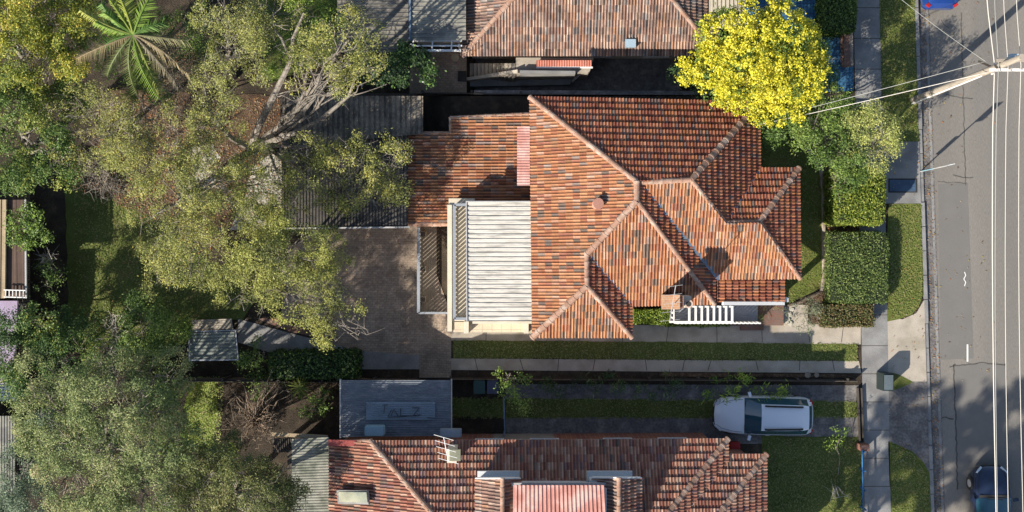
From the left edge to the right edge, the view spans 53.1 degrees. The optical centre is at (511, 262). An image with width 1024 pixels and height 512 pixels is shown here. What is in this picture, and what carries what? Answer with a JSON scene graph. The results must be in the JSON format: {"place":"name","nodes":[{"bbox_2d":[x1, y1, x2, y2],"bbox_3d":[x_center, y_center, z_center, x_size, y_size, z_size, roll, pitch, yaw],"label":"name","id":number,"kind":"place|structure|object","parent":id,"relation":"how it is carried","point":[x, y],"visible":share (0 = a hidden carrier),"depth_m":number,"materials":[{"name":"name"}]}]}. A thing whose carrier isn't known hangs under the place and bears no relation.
{"place":"outdoors","nodes":[
{"label":"outdoors","id":0,"kind":"place"},
{"bbox_2d":[65,167,258,345],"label":"back lawn","id":1,"kind":"structure","parent":0,"point":[75,295],"depth_m":50.80,"materials":[{"name":"green plant"}]},
{"bbox_2d":[115,288,196,358],"bbox_3d":[-16.782,2.900,48.729,3.911,4.166,3.484,0,90,0],"label":"garden bush","id":2,"kind":"object","parent":1,"relation":"on","point":[160,336],"visible":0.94,"depth_m":47.80,"materials":[{"name":"green plant"}]},
{"bbox_2d":[230,153,281,229],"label":"pale paving","id":3,"kind":"structure","parent":0,"point":[264,200],"depth_m":50.79,"materials":[{"name":"grey concrete"}]},
{"bbox_2d":[245,0,339,82],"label":"neighbour lawn","id":4,"kind":"structure","parent":0,"point":[273,52],"depth_m":50.80,"materials":[{"name":"green plant"}]},
{"bbox_2d":[257,0,347,79],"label":"lawn bush","id":5,"kind":"object","parent":4,"relation":"on","point":[286,37],"visible":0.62,"depth_m":48.30,"materials":[{"name":"green plant"}]},
{"bbox_2d":[257,318,338,341],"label":"red brick path","id":6,"kind":"structure","parent":0,"point":[293,329],"depth_m":50.79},
{"bbox_2d":[238,319,418,368],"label":"garden path","id":7,"kind":"structure","parent":0,"point":[272,337],"depth_m":50.79,"materials":[{"name":"grey concrete"}]},
{"bbox_2d":[282,226,418,354],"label":"brick patio","id":8,"kind":"structure","parent":0,"point":[397,263],"depth_m":50.80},
{"bbox_2d":[419,271,450,377],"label":"brick path","id":9,"kind":"structure","parent":0,"point":[434,348],"depth_m":50.36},
{"bbox_2d":[417,226,446,313],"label":"timber deck","id":10,"kind":"structure","parent":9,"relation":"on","point":[427,251],"depth_m":50.40,"materials":[{"name":"grey paint"}]},
{"bbox_2d":[410,52,466,92],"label":"neighbour patio","id":11,"kind":"structure","parent":0,"point":[452,68],"depth_m":51.24,"materials":[{"name":"grey concrete"}]},
{"bbox_2d":[0,0,929,511],"bbox_3d":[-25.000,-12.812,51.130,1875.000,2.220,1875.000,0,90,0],"label":"ground","id":12,"kind":"structure","parent":0,"point":[50,202],"depth_m":50.82,"materials":[{"name":"green plant"}]},
{"bbox_2d":[0,416,19,494],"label":"striped grey roof","id":13,"kind":"structure","parent":12,"relation":"on","point":[6,424],"depth_m":48.60,"materials":[{"name":"grey metal"}]},
{"bbox_2d":[0,200,29,297],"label":"brown flat roof","id":14,"kind":"structure","parent":12,"relation":"on","point":[13,267],"depth_m":48.28,"materials":[{"name":"metal"}]},
{"bbox_2d":[12,183,32,377],"bbox_3d":[-23.842,0.927,49.940,0.149,1.720,9.576,0,90,0],"label":"paling fence","id":15,"kind":"object","parent":12,"relation":"on","point":[25,300],"visible":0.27,"depth_m":50.36,"materials":[{"name":"brown wood"}]},
{"bbox_2d":[1,201,54,255],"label":"round bush","id":16,"kind":"object","parent":12,"relation":"on","point":[20,237],"visible":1,"depth_m":47.59,"materials":[{"name":"green plant"}]},
{"bbox_2d":[0,403,66,511],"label":"blue green tree","id":17,"kind":"object","parent":12,"relation":"on","point":[18,497],"visible":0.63,"depth_m":45.94,"materials":[{"name":"grey plant"}]},
{"bbox_2d":[0,295,71,405],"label":"leafy bush","id":18,"kind":"object","parent":12,"relation":"on","point":[39,339],"visible":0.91,"depth_m":47.34,"materials":[{"name":"green plant"}]},
{"bbox_2d":[0,24,98,199],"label":"broadleaf tree","id":19,"kind":"object","parent":12,"relation":"on","point":[40,164],"visible":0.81,"depth_m":44.52,"materials":[{"name":"green plant"}]},
{"bbox_2d":[0,0,103,105],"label":"conifer tree","id":20,"kind":"object","parent":12,"relation":"on","point":[37,29],"visible":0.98,"depth_m":43.27,"materials":[{"name":"green plant"}]},
{"bbox_2d":[31,251,72,303],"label":"bush","id":21,"kind":"object","parent":12,"relation":"on","point":[52,280],"visible":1,"depth_m":49.01,"materials":[{"name":"green plant"}]},
{"bbox_2d":[33,303,170,385],"bbox_3d":[-19.414,3.983,48.928,6.322,3.786,4.199,0,90,0],"label":"leafy bush","id":22,"kind":"object","parent":12,"relation":"on","point":[68,321],"visible":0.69,"depth_m":48.50,"materials":[{"name":"green plant"}]},
{"bbox_2d":[2,342,211,511],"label":"bottlebrush tree","id":23,"kind":"object","parent":12,"relation":"on","point":[110,442],"visible":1,"depth_m":43.52,"materials":[{"name":"green plant"}]},
{"bbox_2d":[9,364,241,487],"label":"undergrowth","id":24,"kind":"object","parent":12,"relation":"on","point":[190,423],"visible":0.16,"depth_m":48.82,"materials":[{"name":"green plant"}]},
{"bbox_2d":[71,0,193,103],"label":"palm tree","id":25,"kind":"object","parent":12,"relation":"on","point":[120,27],"visible":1,"depth_m":41.78,"materials":[{"name":"green plant"}]},
{"bbox_2d":[66,0,226,116],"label":"understorey shrub","id":26,"kind":"object","parent":12,"relation":"on","point":[139,86],"visible":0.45,"depth_m":47.05,"materials":[{"name":"green plant"}]},
{"bbox_2d":[84,89,281,253],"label":"leaf litter","id":27,"kind":"object","parent":12,"relation":"on","point":[251,120],"visible":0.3,"depth_m":50.79,"materials":[{"name":"brown plant"}]},
{"bbox_2d":[73,145,130,204],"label":"rusty shrub","id":28,"kind":"object","parent":27,"relation":"on","point":[104,179],"visible":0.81,"depth_m":47.42,"materials":[{"name":"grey plant"}]},
{"bbox_2d":[45,78,181,180],"bbox_3d":[-17.180,-5.698,46.794,6.082,8.077,4.412,0,90,0],"label":"olive tree","id":29,"kind":"object","parent":27,"relation":"on","point":[106,126],"visible":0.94,"depth_m":43.92,"materials":[{"name":"green plant"}]},
{"bbox_2d":[144,17,230,160],"bbox_3d":[-14.751,-7.893,48.060,4.286,5.514,6.963,0,90,0],"label":"rusty shrub","id":30,"kind":"object","parent":27,"relation":"on","point":[175,88],"visible":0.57,"depth_m":46.71,"materials":[{"name":"green plant"}]},
{"bbox_2d":[99,108,288,304],"bbox_3d":[-13.328,-2.730,46.605,7.766,8.475,8.126,-14,90,0],"label":"olive tree","id":31,"kind":"object","parent":12,"relation":"on","point":[194,222],"visible":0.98,"depth_m":43.79,"materials":[{"name":"green plant"}]},
{"bbox_2d":[180,376,223,452],"bbox_3d":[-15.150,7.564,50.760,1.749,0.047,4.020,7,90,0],"label":"bush","id":32,"kind":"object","parent":12,"relation":"on","point":[208,403],"depth_m":50.76,"materials":[{"name":"green plant"}]},
{"bbox_2d":[189,327,247,360],"bbox_3d":[-14.214,3.950,49.785,2.380,2.030,1.494,0,90,0],"label":"garden shelter","id":33,"kind":"object","parent":12,"relation":"on","point":[208,345],"visible":0.9,"depth_m":48.89,"materials":[{"name":"grey paint"}]},
{"bbox_2d":[150,427,321,511],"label":"olive tree","id":34,"kind":"object","parent":12,"relation":"on","point":[226,468],"visible":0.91,"depth_m":44.28,"materials":[{"name":"green plant"}]},
{"bbox_2d":[180,0,307,147],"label":"grey green tree","id":35,"kind":"object","parent":12,"relation":"on","point":[256,27],"visible":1,"depth_m":43.11,"materials":[{"name":"green plant"}]},
{"bbox_2d":[233,332,267,373],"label":"garden bush","id":36,"kind":"object","parent":12,"relation":"on","point":[246,361],"visible":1,"depth_m":49.05,"materials":[{"name":"green plant"}]},
{"bbox_2d":[121,375,418,382],"bbox_3d":[-11.693,5.681,49.990,14.179,1.620,0.149,0,90,0],"label":"paling fence","id":37,"kind":"object","parent":12,"relation":"on","point":[229,378],"visible":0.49,"depth_m":49.48,"materials":[{"name":"brown wood"}]},
{"bbox_2d":[215,382,338,461],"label":"dirt yard","id":38,"kind":"structure","parent":12,"relation":"on","point":[328,424],"depth_m":50.79,"materials":[{"name":"soil"}]},
{"bbox_2d":[222,368,291,454],"bbox_3d":[-12.048,6.992,49.153,3.407,3.340,4.117,0,90,0],"label":"bare shrub","id":39,"kind":"object","parent":38,"relation":"on","point":[252,417],"visible":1,"depth_m":48.93,"materials":[{"name":"brown plant"}]},
{"bbox_2d":[244,360,338,421],"bbox_3d":[-10.863,6.310,49.894,4.645,1.843,2.169,20,90,0],"label":"ground creeper","id":40,"kind":"object","parent":38,"relation":"on","point":[305,414],"visible":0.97,"depth_m":49.63,"materials":[{"name":"green plant"}]},
{"bbox_2d":[200,194,383,354],"bbox_3d":[-9.268,0.904,46.778,8.134,8.104,6.092,38,90,0],"label":"olive tree","id":41,"kind":"object","parent":12,"relation":"on","point":[275,240],"visible":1,"depth_m":44.32,"materials":[{"name":"green plant"}]},
{"bbox_2d":[272,432,328,511],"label":"back annex","id":42,"kind":"object","parent":12,"relation":"on","point":[308,454],"visible":0.83,"depth_m":47.95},
{"bbox_2d":[187,0,416,219],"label":"gum tree","id":43,"kind":"object","parent":12,"relation":"on","point":[323,155],"visible":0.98,"depth_m":45.66,"materials":[{"name":"green plant"}]},
{"bbox_2d":[266,347,363,381],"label":"dark hedge","id":44,"kind":"object","parent":12,"relation":"on","point":[312,363],"visible":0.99,"depth_m":48.96,"materials":[{"name":"green plant"}]},
{"bbox_2d":[282,135,409,228],"bbox_3d":[-7.893,-3.790,49.600,6.090,2.600,4.438,0,90,0],"label":"lean to shed","id":45,"kind":"object","parent":12,"relation":"on","point":[390,216],"visible":0.52,"depth_m":48.45,"materials":[{"name":"metal"}]},
{"bbox_2d":[280,92,422,145],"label":"corrugated shed","id":46,"kind":"structure","parent":12,"relation":"on","point":[372,114],"depth_m":48.15,"materials":[{"name":"grey metal"}]},
{"bbox_2d":[335,0,407,56],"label":"brown roofed carport","id":47,"kind":"object","parent":12,"relation":"on","point":[393,14],"visible":0.58,"depth_m":48.86,"materials":[{"name":"metal"}]},
{"bbox_2d":[330,38,446,91],"bbox_3d":[-5.865,-9.214,48.913,5.669,4.791,2.661,0,90,0],"label":"camellia bush","id":48,"kind":"object","parent":12,"relation":"on","point":[412,58],"visible":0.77,"depth_m":47.52,"materials":[{"name":"green plant"}]},
{"bbox_2d":[338,379,451,439],"bbox_3d":[-5.522,7.022,49.404,5.416,2.791,3.071,0,90,0],"label":"blue grey carport","id":49,"kind":"object","parent":12,"relation":"on","point":[409,407],"visible":0.96,"depth_m":48.15,"materials":[{"name":"metal"}]},
{"bbox_2d":[409,0,465,43],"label":"grey roofed annex","id":50,"kind":"object","parent":12,"relation":"on","point":[437,19],"visible":0.98,"depth_m":48.61,"materials":[{"name":"grey metal"}]},
{"bbox_2d":[408,112,530,226],"bbox_3d":[-1.966,-4.391,48.763,6.024,4.275,5.403,0,90,0],"label":"extension","id":51,"kind":"object","parent":12,"relation":"on","point":[482,157],"visible":0.82,"depth_m":48.53,"materials":[{"name":"tile"}]},
{"bbox_2d":[447,198,531,332],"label":"balcony block","id":52,"kind":"structure","parent":12,"relation":"on","point":[489,287],"depth_m":46.84,"materials":[{"name":"metal"}]},
{"bbox_2d":[328,433,768,511],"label":"tiled house","id":53,"kind":"structure","parent":12,"relation":"on","point":[620,472],"depth_m":45.34,"materials":[{"name":"tile"}]},
{"bbox_2d":[475,59,679,90],"bbox_3d":[3.325,-10.016,52.160,11.280,0.001,2.787,0,90,0],"label":"side passage","id":54,"kind":"object","parent":12,"relation":"on","point":[627,74],"visible":0.17,"depth_m":52.16,"materials":[{"name":"concrete"}]},
{"bbox_2d":[460,0,718,87],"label":"neighbour house","id":55,"kind":"structure","parent":12,"relation":"on","point":[554,42],"depth_m":48.95,"materials":[{"name":"tile"}]},
{"bbox_2d":[474,90,714,95],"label":"retaining wall","id":56,"kind":"structure","parent":12,"relation":"on","point":[588,93],"depth_m":49.98,"materials":[{"name":"concrete"}]},
{"bbox_2d":[633,308,669,325],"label":"hedge","id":57,"kind":"object","parent":12,"relation":"on","point":[646,316],"visible":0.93,"depth_m":49.22,"materials":[{"name":"green plant"}]},
{"bbox_2d":[449,375,857,381],"bbox_3d":[6.850,5.637,49.715,19.738,0.570,0.149,0,90,0],"label":"paling fence","id":58,"kind":"object","parent":12,"relation":"on","point":[844,379],"visible":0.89,"depth_m":49.71,"materials":[{"name":"brown wood"}]},
{"bbox_2d":[453,340,856,360],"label":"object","id":59,"kind":"structure","parent":12,"relation":"on","point":[718,348],"depth_m":49.99,"materials":[{"name":"green plant"}]},
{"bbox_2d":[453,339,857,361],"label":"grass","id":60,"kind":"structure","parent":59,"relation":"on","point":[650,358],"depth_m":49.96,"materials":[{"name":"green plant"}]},
{"bbox_2d":[451,358,860,372],"bbox_3d":[7.046,5.031,49.996,20.035,0.001,0.593,0,90,0],"label":"driveway strip","id":61,"kind":"object","parent":12,"relation":"on","point":[783,366],"visible":1,"depth_m":50.00,"materials":[{"name":"concrete"}]},
{"bbox_2d":[527,95,802,339],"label":"brick house","id":62,"kind":"structure","parent":12,"relation":"on","point":[639,202],"depth_m":45.89,"materials":[{"name":"ceramic"}]},
{"bbox_2d":[669,305,763,329],"bbox_3d":[9.796,2.666,48.803,4.908,2.395,1.293,0,90,0],"label":"white veranda pergola","id":63,"kind":"object","parent":62,"relation":"attached to","point":[721,314],"visible":0.91,"depth_m":49.58,"materials":[{"name":"paint"}]},
{"bbox_2d":[506,384,861,443],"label":"neighbour drive","id":64,"kind":"structure","parent":12,"relation":"on","point":[820,427],"depth_m":50.00,"materials":[{"name":"concrete"}]},
{"bbox_2d":[491,366,533,416],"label":"hanging shrub","id":65,"kind":"object","parent":64,"relation":"on","point":[507,384],"visible":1,"depth_m":47.75,"materials":[{"name":"green plant"}]},
{"bbox_2d":[452,397,857,418],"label":"grass strip","id":66,"kind":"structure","parent":64,"relation":"on","point":[587,412],"depth_m":49.99,"materials":[{"name":"green plant"}]},
{"bbox_2d":[713,392,813,440],"bbox_3d":[12.082,7.355,49.193,4.756,1.612,2.344,0,90,0],"label":"parked wagon","id":67,"kind":"object","parent":64,"relation":"on","point":[749,413],"visible":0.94,"depth_m":48.83,"materials":[{"name":"silver metal"}]},
{"bbox_2d":[659,372,853,377],"bbox_3d":[11.954,5.504,49.992,9.529,0.001,0.215,0,90,0],"label":"bark strip","id":68,"kind":"object","parent":12,"relation":"on","point":[686,374],"visible":0.99,"depth_m":49.99,"materials":[{"name":"brown wood"}]},
{"bbox_2d":[764,304,860,327],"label":"forecourt","id":69,"kind":"structure","parent":12,"relation":"on","point":[795,312],"depth_m":49.99,"materials":[{"name":"concrete"}]},
{"bbox_2d":[783,116,858,323],"bbox_3d":[15.026,-2.048,49.997,4.068,0.001,10.272,0,90,0],"label":"garden bed","id":70,"kind":"object","parent":12,"relation":"on","point":[820,297],"visible":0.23,"depth_m":50.00,"materials":[{"name":"brown soil"}]},
{"bbox_2d":[787,127,826,290],"bbox_3d":[14.886,-2.710,49.955,1.396,0.249,8.221,-12,90,0],"label":"stone edging","id":71,"kind":"object","parent":70,"relation":"on","point":[821,173],"visible":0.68,"depth_m":49.86,"materials":[{"name":"beige stone"}]},
{"bbox_2d":[760,81,880,202],"bbox_3d":[14.371,-5.944,47.853,6.208,4.325,4.721,35,90,0],"label":"garden shrub","id":72,"kind":"object","parent":70,"relation":"on","point":[824,122],"visible":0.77,"depth_m":46.52,"materials":[{"name":"green plant"}]},
{"bbox_2d":[820,166,886,228],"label":"clipped hedge","id":73,"kind":"object","parent":70,"relation":"on","point":[866,206],"visible":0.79,"depth_m":48.05,"materials":[{"name":"green plant"}]},
{"bbox_2d":[821,228,890,304],"bbox_3d":[16.650,0.244,49.609,3.307,1.435,3.852,0,90,0],"label":"clipped hedge","id":74,"kind":"object","parent":70,"relation":"on","point":[856,267],"visible":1,"depth_m":49.21,"materials":[{"name":"green plant"}]},
{"bbox_2d":[814,0,858,39],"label":"clipped hedge","id":75,"kind":"object","parent":12,"relation":"on","point":[834,18],"visible":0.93,"depth_m":48.66,"materials":[{"name":"green plant"}]},
{"bbox_2d":[818,303,875,328],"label":"hedge","id":76,"kind":"object","parent":12,"relation":"on","point":[845,315],"visible":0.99,"depth_m":49.27,"materials":[{"name":"green plant"}]},
{"bbox_2d":[854,0,890,511],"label":"footpath","id":77,"kind":"structure","parent":12,"relation":"on","point":[867,54],"depth_m":49.99,"materials":[{"name":"grey concrete"}]},
{"bbox_2d":[835,95,906,180],"bbox_3d":[16.311,-5.637,47.513,3.721,4.995,3.146,37,90,0],"label":"street tree","id":78,"kind":"object","parent":77,"relation":"on","point":[868,123],"visible":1,"depth_m":46.03,"materials":[{"name":"green plant"}]},
{"bbox_2d":[884,141,920,203],"bbox_3d":[19.071,-4.390,49.996,1.808,0.001,3.031,0,90,0],"label":"crossing concrete","id":79,"kind":"object","parent":12,"relation":"on","point":[909,160],"visible":0.83,"depth_m":50.00,"materials":[{"name":"grey concrete"}]},
{"bbox_2d":[888,179,916,192],"bbox_3d":[19.078,-3.750,49.979,1.406,0.052,0.688,0,90,0],"label":"pit grate","id":80,"kind":"object","parent":79,"relation":"on","point":[905,186],"visible":1,"depth_m":49.97,"materials":[{"name":"blue metal"}]},
{"bbox_2d":[887,301,926,380],"bbox_3d":[19.292,3.937,49.997,1.931,0.001,4.125,0,90,0],"label":"crossing concrete","id":81,"kind":"object","parent":12,"relation":"on","point":[904,333],"visible":0.92,"depth_m":50.00,"materials":[{"name":"beige concrete"}]},
{"bbox_2d":[915,0,934,511],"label":"kerb","id":82,"kind":"structure","parent":12,"relation":"on","point":[923,229],"depth_m":49.98,"materials":[{"name":"grey concrete"}]},
{"bbox_2d":[451,324,860,343],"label":"driveway path","id":83,"kind":"structure","parent":0,"point":[658,333],"depth_m":50.00,"materials":[{"name":"concrete"}]},
{"bbox_2d":[715,118,821,304],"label":"front lawn","id":84,"kind":"structure","parent":0,"point":[805,216],"depth_m":49.99,"materials":[{"name":"green plant"}]},
{"bbox_2d":[746,0,853,91],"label":"blue paving","id":85,"kind":"structure","parent":0,"point":[846,79],"depth_m":50.00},
{"bbox_2d":[674,0,833,137],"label":"yellow flowering tree","id":86,"kind":"object","parent":85,"relation":"on","point":[775,58],"visible":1,"depth_m":44.65,"materials":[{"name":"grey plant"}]},
{"bbox_2d":[840,33,852,66],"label":"brick gate wall","id":87,"kind":"structure","parent":85,"relation":"on","point":[846,43],"depth_m":49.54,"materials":[{"name":"brick"}]},
{"bbox_2d":[762,436,864,511],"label":"neighbour lawn","id":88,"kind":"structure","parent":0,"point":[765,442],"depth_m":49.99,"materials":[{"name":"green plant"}]},
{"bbox_2d":[879,0,918,141],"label":"verge lawn","id":89,"kind":"structure","parent":0,"point":[901,59],"depth_m":50.00,"materials":[{"name":"green plant"}]},
{"bbox_2d":[910,54,1023,103],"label":"power pole","id":90,"kind":"object","parent":89,"relation":"on","point":[992,69],"visible":0.99,"depth_m":43.03,"materials":[{"name":"white paint"}]},
{"bbox_2d":[987,0,996,511],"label":"overhead cable","id":91,"kind":"object","parent":90,"relation":"attached to","point":[992,262],"visible":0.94,"depth_m":42.44,"materials":[{"name":"grey metal"}]},
{"bbox_2d":[994,0,998,511],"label":"overhead wire","id":92,"kind":"object","parent":90,"relation":"attached to","point":[995,263],"visible":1,"depth_m":41.45,"materials":[{"name":"grey metal"}]},
{"bbox_2d":[1003,0,1008,511],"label":"overhead wire","id":93,"kind":"object","parent":90,"relation":"attached to","point":[1005,256],"visible":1,"depth_m":41.33,"materials":[{"name":"grey metal"}]},
{"bbox_2d":[1016,0,1022,511],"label":"overhead wire","id":94,"kind":"object","parent":90,"relation":"attached to","point":[1018,264],"visible":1,"depth_m":41.33,"materials":[{"name":"grey metal"}]},
{"bbox_2d":[887,203,922,321],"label":"verge lawn","id":95,"kind":"structure","parent":0,"point":[889,311],"depth_m":50.00,"materials":[{"name":"green plant"}]},
{"bbox_2d":[889,381,929,475],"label":"crossing asphalt","id":96,"kind":"structure","parent":0,"point":[906,427],"depth_m":50.00,"materials":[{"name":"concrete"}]},
{"bbox_2d":[888,441,930,511],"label":"verge lawn","id":97,"kind":"structure","parent":0,"point":[922,464],"depth_m":49.99,"materials":[{"name":"green plant"}]},
{"bbox_2d":[919,0,1023,511],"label":"road","id":98,"kind":"structure","parent":0,"point":[977,109],"depth_m":50.12,"materials":[{"name":"grey asphalt"}]},
{"bbox_2d":[918,0,944,511],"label":"gutter pan","id":99,"kind":"object","parent":98,"relation":"on","point":[929,241],"visible":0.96,"depth_m":50.11,"materials":[{"name":"concrete"}]},
{"bbox_2d":[919,6,943,511],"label":"fallen leaves","id":100,"kind":"object","parent":99,"relation":"on","point":[933,270],"visible":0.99,"depth_m":50.08,"materials":[{"name":"brown plant"}]},
{"bbox_2d":[925,10,943,511],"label":"gutter outer edge","id":101,"kind":"object","parent":99,"relation":"on","point":[934,262],"depth_m":50.11,"materials":[{"name":"grey concrete"}]},
{"bbox_2d":[938,183,972,359],"bbox_3d":[21.644,0.439,50.116,1.599,0.001,8.597,-2,90,0],"label":"road patch","id":102,"kind":"object","parent":98,"relation":"on","point":[954,252],"visible":1,"depth_m":50.12,"materials":[{"name":"grey asphalt"}]},
{"bbox_2d":[954,364,1007,488],"bbox_3d":[22.959,8.019,50.116,2.694,0.001,6.139,0,90,0],"label":"road patch","id":103,"kind":"object","parent":98,"relation":"on","point":[975,416],"visible":0.67,"depth_m":50.12,"materials":[{"name":"grey asphalt"}]},
{"bbox_2d":[966,465,1018,511],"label":"parked car","id":104,"kind":"object","parent":98,"relation":"on","point":[980,482],"visible":0.94,"depth_m":49.22,"materials":[{"name":"blue paint"}]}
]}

